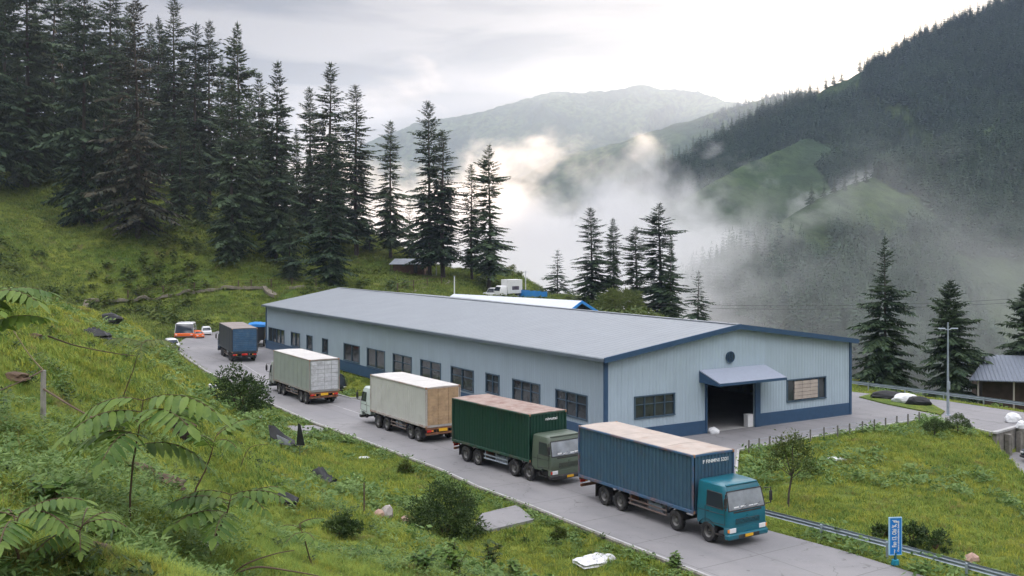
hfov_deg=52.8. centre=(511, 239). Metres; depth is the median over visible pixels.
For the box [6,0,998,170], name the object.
sky
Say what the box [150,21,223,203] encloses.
spruce tree
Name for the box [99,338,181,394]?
sapling
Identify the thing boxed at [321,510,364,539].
bush
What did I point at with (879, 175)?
spur conifer
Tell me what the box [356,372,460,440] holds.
container truck
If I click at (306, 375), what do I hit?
container truck
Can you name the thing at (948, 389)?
street lamp
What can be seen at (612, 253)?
spruce tree
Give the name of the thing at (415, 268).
door
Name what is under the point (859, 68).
ridge conifer
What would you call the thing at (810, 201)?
spur conifer
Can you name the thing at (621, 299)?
willow bush
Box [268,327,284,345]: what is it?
window
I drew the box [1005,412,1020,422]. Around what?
covered bundle
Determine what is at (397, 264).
timber hut
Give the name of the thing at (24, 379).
wire
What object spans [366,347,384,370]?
window
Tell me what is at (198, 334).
parked car
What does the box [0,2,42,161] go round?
spruce tree
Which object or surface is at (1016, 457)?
paving
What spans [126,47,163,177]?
spruce tree
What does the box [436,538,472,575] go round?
broadleaf plant
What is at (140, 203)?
spruce tree
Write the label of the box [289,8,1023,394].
hills
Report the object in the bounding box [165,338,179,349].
parked car
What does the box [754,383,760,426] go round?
door leaf
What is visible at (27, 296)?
sapling
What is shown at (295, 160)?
spruce tree
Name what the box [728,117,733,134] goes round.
ridge conifer
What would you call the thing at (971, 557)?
stone
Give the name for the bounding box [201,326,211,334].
parked car
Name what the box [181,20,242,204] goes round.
spruce tree
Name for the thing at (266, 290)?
path
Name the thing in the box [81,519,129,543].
broadleaf plant
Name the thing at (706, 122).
distant wood
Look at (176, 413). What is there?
sapling
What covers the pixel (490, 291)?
parked car
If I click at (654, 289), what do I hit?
spruce tree
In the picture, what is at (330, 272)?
spruce tree
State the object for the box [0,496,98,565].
sapling
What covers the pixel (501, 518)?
rock slab
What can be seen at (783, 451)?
young tree
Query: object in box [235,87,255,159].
spruce tree
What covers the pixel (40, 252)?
bush
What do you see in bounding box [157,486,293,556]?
sapling
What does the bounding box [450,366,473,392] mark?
window
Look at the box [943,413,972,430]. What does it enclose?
clipped shrub
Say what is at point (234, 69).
spruce tree
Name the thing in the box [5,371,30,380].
earth patch
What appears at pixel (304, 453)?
dry stalks
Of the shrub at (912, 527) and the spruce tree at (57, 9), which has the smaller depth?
the shrub at (912, 527)
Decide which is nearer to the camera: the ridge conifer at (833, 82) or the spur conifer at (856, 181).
the spur conifer at (856, 181)
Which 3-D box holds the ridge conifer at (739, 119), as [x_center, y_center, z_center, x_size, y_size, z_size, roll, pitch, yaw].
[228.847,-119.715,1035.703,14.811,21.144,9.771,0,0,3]
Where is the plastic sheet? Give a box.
[572,552,616,568]
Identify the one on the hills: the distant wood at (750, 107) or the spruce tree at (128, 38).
the distant wood at (750, 107)
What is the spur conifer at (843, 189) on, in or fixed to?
on the hills
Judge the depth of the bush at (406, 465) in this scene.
67.81 m
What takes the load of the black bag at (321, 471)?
on the ground at (118, 261)
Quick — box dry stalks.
[0,299,1021,573]
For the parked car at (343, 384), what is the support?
on the ground at (118, 261)
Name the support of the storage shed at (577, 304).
on the ground at (118, 261)
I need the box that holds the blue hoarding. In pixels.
[519,290,546,297]
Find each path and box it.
[58,285,321,307]
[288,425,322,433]
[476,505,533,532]
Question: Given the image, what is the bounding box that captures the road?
[178,331,922,575]
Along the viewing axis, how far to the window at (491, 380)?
89.14 m
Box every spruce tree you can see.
[0,0,38,190]
[0,0,80,187]
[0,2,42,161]
[0,3,29,111]
[0,5,45,98]
[0,53,25,163]
[22,4,54,114]
[28,0,144,226]
[29,0,97,170]
[43,16,78,100]
[48,0,87,165]
[57,0,152,180]
[68,8,120,162]
[73,0,191,238]
[87,71,125,187]
[108,16,126,95]
[112,5,144,180]
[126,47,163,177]
[128,21,167,182]
[134,17,179,184]
[148,0,201,192]
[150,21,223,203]
[152,48,172,184]
[159,120,199,214]
[165,45,193,188]
[169,62,207,189]
[178,88,200,181]
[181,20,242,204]
[185,136,219,221]
[200,75,272,264]
[202,21,270,230]
[207,57,230,193]
[233,71,278,232]
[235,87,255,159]
[244,61,311,261]
[254,95,275,187]
[270,210,306,279]
[271,103,301,204]
[283,86,325,239]
[284,129,303,212]
[286,133,366,287]
[295,61,363,260]
[295,153,313,221]
[327,85,382,255]
[359,120,415,258]
[360,213,379,249]
[394,201,420,257]
[396,100,463,275]
[414,130,468,277]
[455,164,482,279]
[465,143,517,287]
[540,250,579,294]
[562,208,619,302]
[599,219,624,301]
[617,227,651,307]
[629,202,694,315]
[658,237,688,317]
[679,271,715,320]
[846,237,932,392]
[911,280,994,404]
[994,284,1023,355]
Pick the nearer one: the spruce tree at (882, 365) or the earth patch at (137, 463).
the earth patch at (137, 463)
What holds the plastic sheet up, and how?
on the ground at (118, 261)
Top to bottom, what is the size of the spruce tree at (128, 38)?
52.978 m
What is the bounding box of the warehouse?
[261,287,858,436]
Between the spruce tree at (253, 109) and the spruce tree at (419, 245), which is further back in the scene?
the spruce tree at (253, 109)
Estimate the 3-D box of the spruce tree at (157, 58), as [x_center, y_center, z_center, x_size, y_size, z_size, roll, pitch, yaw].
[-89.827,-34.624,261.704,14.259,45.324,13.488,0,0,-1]
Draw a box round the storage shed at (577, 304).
[451,294,597,310]
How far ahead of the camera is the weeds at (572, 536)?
60.20 m
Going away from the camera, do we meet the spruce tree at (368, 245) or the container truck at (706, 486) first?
the container truck at (706, 486)
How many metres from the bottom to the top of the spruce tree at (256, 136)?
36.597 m
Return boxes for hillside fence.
[127,278,316,296]
[397,276,441,291]
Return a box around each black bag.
[84,327,111,338]
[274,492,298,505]
[311,466,336,482]
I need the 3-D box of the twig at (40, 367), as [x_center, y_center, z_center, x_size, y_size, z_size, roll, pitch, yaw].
[-15.103,3.195,31.730,2.897,1.424,0.242,0,0,44]
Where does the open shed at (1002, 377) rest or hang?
on the ground at (118, 261)
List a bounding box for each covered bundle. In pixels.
[708,427,719,433]
[870,390,901,398]
[891,393,915,402]
[905,396,931,404]
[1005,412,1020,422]
[1015,420,1023,428]
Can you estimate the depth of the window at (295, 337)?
132.87 m
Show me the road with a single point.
(770, 553)
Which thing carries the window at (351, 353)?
in the warehouse
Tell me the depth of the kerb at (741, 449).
78.67 m
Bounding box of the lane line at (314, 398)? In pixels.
[238,361,374,418]
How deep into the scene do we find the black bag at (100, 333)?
52.92 m
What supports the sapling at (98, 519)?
on the ground at (118, 261)
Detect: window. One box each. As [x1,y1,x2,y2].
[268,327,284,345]
[291,331,299,347]
[306,335,312,350]
[322,338,327,353]
[343,342,359,363]
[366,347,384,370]
[392,353,411,373]
[420,359,440,379]
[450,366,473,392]
[485,372,498,395]
[512,378,539,403]
[555,389,587,420]
[634,392,675,419]
[786,376,826,402]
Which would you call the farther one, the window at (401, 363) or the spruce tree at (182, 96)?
the spruce tree at (182, 96)
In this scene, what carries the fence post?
on the ground at (118, 261)
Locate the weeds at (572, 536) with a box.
[205,373,697,575]
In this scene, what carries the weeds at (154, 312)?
on the ground at (118, 261)
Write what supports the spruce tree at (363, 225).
on the ground at (118, 261)
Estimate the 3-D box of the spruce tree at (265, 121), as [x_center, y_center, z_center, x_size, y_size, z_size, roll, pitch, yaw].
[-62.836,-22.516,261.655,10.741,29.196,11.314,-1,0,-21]
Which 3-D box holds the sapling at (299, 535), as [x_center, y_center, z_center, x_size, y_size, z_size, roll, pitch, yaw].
[-6.004,8.774,29.209,1.501,1.694,1.604,0,0,0]
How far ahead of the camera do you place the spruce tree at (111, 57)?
248.84 m
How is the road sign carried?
on the ground at (118, 261)
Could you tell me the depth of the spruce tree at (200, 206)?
215.43 m
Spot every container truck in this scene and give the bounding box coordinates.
[215,322,257,361]
[266,348,339,403]
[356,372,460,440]
[452,394,577,480]
[578,421,771,541]
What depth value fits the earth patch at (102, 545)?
15.89 m
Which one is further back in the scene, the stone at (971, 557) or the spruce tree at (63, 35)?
the spruce tree at (63, 35)
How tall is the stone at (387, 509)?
0.600 m
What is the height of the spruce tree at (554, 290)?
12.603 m
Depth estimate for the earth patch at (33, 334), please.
45.93 m
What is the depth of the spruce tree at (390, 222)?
235.00 m
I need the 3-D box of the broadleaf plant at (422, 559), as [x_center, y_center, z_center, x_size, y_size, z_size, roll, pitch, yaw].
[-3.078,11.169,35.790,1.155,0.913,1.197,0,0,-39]
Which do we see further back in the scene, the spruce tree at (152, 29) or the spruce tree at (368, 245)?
the spruce tree at (152, 29)
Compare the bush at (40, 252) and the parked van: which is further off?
the bush at (40, 252)
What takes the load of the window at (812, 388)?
in the warehouse
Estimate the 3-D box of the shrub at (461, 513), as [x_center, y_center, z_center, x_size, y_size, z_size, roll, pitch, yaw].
[-3.567,13.952,53.561,4.558,3.316,4.620,0,0,-34]
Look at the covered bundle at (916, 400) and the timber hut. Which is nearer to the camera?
the covered bundle at (916, 400)
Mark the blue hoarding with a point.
(525, 293)
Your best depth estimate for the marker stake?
49.25 m
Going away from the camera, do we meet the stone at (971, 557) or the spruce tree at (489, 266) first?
the stone at (971, 557)
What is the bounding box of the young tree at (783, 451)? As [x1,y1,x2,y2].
[756,428,824,506]
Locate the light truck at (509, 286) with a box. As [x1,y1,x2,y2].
[494,279,521,296]
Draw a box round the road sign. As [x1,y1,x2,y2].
[888,517,901,565]
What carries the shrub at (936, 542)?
on the ground at (118, 261)
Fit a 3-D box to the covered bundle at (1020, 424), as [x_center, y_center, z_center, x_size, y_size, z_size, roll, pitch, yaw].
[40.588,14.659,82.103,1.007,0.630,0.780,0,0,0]
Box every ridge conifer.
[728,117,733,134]
[735,111,742,128]
[823,74,828,88]
[831,70,836,84]
[856,60,862,71]
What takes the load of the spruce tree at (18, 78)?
on the ground at (118, 261)
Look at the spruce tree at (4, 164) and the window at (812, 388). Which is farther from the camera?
the spruce tree at (4, 164)
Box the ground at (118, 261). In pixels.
[0,171,1023,575]
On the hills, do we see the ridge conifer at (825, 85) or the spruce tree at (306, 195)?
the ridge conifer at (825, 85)
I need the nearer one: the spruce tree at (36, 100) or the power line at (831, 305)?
the power line at (831, 305)
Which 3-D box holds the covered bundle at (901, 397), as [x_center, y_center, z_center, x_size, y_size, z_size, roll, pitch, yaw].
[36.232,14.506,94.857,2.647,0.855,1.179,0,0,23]
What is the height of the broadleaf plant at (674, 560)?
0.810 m
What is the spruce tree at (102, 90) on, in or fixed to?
on the ground at (118, 261)
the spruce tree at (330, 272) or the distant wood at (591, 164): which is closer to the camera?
the spruce tree at (330, 272)
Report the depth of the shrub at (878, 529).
54.02 m
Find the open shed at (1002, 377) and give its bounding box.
[968,355,1023,409]
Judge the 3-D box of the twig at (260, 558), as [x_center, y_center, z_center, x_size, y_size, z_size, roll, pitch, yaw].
[-5.114,6.596,20.918,1.370,0.569,0.237,0,0,0]
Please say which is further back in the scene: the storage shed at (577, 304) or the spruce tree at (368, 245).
the spruce tree at (368, 245)
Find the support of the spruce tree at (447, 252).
on the ground at (118, 261)
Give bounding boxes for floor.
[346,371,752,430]
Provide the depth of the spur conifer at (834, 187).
644.87 m
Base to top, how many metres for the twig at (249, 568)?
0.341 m
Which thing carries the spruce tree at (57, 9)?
on the ground at (118, 261)
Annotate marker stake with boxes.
[363,483,364,510]
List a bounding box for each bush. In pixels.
[30,248,47,255]
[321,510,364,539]
[397,459,414,473]
[503,264,523,275]
[549,525,568,542]
[586,292,603,307]
[593,286,649,313]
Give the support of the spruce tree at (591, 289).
on the ground at (118, 261)
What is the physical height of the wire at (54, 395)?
0.524 m
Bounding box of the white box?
[743,413,753,426]
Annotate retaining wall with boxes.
[992,425,1023,455]
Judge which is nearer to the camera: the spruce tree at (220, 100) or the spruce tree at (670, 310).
the spruce tree at (670, 310)
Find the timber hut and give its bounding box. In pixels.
[389,259,426,275]
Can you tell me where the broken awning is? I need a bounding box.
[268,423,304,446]
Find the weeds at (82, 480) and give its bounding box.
[0,290,626,575]
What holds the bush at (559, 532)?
on the ground at (118, 261)
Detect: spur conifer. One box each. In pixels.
[805,181,817,204]
[819,182,828,196]
[829,176,839,193]
[839,173,849,191]
[852,169,859,185]
[861,161,870,182]
[873,161,881,179]
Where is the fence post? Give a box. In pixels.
[40,370,45,420]
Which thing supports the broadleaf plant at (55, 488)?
on the ground at (118, 261)
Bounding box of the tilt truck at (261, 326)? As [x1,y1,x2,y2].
[249,322,265,346]
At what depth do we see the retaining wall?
80.96 m
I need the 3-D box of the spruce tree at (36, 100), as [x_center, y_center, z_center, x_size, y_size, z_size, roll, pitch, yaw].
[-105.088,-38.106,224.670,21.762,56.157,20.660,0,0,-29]
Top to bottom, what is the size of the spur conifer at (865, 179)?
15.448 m
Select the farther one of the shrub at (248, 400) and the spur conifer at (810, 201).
the spur conifer at (810, 201)
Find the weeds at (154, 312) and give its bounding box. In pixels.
[0,164,662,351]
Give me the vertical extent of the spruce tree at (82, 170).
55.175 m
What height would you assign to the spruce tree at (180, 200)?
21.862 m
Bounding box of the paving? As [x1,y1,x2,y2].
[1009,452,1023,472]
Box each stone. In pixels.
[375,509,383,517]
[382,505,392,517]
[964,552,978,562]
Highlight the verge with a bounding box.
[859,393,944,414]
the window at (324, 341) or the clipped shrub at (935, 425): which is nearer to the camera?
the clipped shrub at (935, 425)
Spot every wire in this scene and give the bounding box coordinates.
[0,369,43,390]
[43,388,115,434]
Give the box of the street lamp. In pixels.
[938,322,957,415]
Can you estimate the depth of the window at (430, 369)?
99.42 m
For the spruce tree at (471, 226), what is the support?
on the ground at (118, 261)
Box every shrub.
[207,361,274,415]
[403,478,491,539]
[870,522,887,537]
[902,519,929,547]
[915,524,952,553]
[922,418,946,433]
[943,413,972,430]
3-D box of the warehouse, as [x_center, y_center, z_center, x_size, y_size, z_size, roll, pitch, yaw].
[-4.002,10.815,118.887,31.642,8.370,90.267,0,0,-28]
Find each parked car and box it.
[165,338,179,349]
[192,330,204,337]
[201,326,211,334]
[339,374,346,390]
[483,288,494,295]
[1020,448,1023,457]
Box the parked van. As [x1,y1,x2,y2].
[174,322,195,337]
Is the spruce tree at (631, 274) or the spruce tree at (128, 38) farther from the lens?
the spruce tree at (128, 38)
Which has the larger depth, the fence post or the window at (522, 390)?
the window at (522, 390)
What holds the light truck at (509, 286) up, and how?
on the ground at (118, 261)
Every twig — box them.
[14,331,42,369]
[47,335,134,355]
[232,550,293,573]
[233,566,318,575]
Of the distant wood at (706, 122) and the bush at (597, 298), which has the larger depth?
the distant wood at (706, 122)
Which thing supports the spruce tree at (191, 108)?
on the ground at (118, 261)
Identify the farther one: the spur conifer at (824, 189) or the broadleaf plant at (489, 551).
the spur conifer at (824, 189)
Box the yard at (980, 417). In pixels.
[682,392,1023,473]
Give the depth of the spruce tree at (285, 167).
258.17 m
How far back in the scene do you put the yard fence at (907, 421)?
78.77 m
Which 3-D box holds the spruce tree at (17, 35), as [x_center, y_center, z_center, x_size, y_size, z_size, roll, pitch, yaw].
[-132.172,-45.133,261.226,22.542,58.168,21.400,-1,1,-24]
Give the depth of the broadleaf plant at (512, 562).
47.04 m
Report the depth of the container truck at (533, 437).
65.80 m
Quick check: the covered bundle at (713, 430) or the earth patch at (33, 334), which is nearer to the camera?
the earth patch at (33, 334)
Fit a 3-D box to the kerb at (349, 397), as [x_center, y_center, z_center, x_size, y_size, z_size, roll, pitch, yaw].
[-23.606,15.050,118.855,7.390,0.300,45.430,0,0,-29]
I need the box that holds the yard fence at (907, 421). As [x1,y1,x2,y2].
[748,412,919,451]
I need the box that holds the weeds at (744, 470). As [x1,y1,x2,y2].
[0,286,1023,575]
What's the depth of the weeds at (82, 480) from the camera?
23.49 m
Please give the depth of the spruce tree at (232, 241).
196.92 m
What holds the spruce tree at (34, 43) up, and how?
on the ground at (118, 261)
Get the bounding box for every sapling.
[0,287,62,331]
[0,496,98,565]
[23,507,135,565]
[50,394,232,523]
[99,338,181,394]
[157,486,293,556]
[183,419,261,491]
[277,518,326,565]
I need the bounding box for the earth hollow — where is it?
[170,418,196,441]
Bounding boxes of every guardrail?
[765,509,1017,575]
[852,381,1023,405]
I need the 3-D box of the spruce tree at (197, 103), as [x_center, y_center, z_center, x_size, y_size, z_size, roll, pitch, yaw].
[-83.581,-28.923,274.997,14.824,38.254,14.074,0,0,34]
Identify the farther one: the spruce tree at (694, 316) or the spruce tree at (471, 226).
the spruce tree at (471, 226)
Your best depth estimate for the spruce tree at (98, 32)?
281.32 m
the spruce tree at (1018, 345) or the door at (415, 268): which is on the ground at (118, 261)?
the spruce tree at (1018, 345)
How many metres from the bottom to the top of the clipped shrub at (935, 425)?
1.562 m
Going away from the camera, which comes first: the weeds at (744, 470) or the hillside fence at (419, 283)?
the weeds at (744, 470)
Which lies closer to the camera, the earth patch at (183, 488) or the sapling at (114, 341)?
the earth patch at (183, 488)
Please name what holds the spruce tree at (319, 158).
on the ground at (118, 261)
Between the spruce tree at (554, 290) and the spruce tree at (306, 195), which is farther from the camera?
the spruce tree at (306, 195)
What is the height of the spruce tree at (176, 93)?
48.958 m
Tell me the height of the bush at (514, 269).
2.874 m
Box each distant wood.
[399,88,813,250]
[400,88,804,255]
[402,89,796,241]
[404,87,814,261]
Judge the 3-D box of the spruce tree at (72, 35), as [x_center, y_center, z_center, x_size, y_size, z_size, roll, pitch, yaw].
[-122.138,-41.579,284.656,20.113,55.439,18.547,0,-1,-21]
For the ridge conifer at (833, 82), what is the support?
on the hills
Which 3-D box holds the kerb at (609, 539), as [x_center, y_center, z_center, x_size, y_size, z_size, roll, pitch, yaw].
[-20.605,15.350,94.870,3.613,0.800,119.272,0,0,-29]
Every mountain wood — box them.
[603,0,1023,387]
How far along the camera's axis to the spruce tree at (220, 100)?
269.69 m
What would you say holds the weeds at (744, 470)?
on the ground at (118, 261)
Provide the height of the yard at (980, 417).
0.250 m
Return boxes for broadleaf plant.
[18,476,78,506]
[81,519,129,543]
[405,549,440,570]
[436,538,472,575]
[475,538,503,569]
[505,557,522,575]
[666,550,683,565]
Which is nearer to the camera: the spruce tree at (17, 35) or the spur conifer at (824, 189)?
the spruce tree at (17, 35)
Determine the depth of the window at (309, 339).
128.62 m
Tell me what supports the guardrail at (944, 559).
on the ground at (118, 261)
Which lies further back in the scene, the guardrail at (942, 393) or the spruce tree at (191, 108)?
the spruce tree at (191, 108)
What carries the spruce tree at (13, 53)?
on the ground at (118, 261)
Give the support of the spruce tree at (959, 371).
on the ground at (118, 261)
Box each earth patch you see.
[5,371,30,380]
[28,333,42,338]
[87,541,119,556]
[127,461,154,471]
[151,472,185,490]
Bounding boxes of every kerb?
[177,351,705,575]
[337,394,361,399]
[735,419,992,473]
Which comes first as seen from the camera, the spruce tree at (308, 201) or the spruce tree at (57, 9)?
the spruce tree at (308, 201)
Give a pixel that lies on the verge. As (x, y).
(932, 408)
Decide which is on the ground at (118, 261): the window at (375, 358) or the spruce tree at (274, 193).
the spruce tree at (274, 193)
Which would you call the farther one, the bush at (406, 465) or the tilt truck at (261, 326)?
the tilt truck at (261, 326)
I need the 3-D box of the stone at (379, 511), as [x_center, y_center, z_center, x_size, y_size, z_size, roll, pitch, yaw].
[-6.542,13.395,50.599,0.557,0.440,0.473,0,0,-30]
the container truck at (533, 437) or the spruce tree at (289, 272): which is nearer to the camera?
the container truck at (533, 437)
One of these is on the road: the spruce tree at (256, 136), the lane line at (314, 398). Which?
the lane line at (314, 398)
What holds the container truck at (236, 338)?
on the road
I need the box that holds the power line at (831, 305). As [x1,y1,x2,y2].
[640,299,1016,308]
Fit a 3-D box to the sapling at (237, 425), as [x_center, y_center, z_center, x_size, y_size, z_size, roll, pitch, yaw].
[-7.244,5.723,25.961,1.900,2.395,1.775,0,0,-21]
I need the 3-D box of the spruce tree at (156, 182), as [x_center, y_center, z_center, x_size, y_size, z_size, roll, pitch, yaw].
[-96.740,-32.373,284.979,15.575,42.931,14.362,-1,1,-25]
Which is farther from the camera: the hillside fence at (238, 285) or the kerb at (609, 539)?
the hillside fence at (238, 285)
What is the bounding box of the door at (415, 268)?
[413,265,417,273]
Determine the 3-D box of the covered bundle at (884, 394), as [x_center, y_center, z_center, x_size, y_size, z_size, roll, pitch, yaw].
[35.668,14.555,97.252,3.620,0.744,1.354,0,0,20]

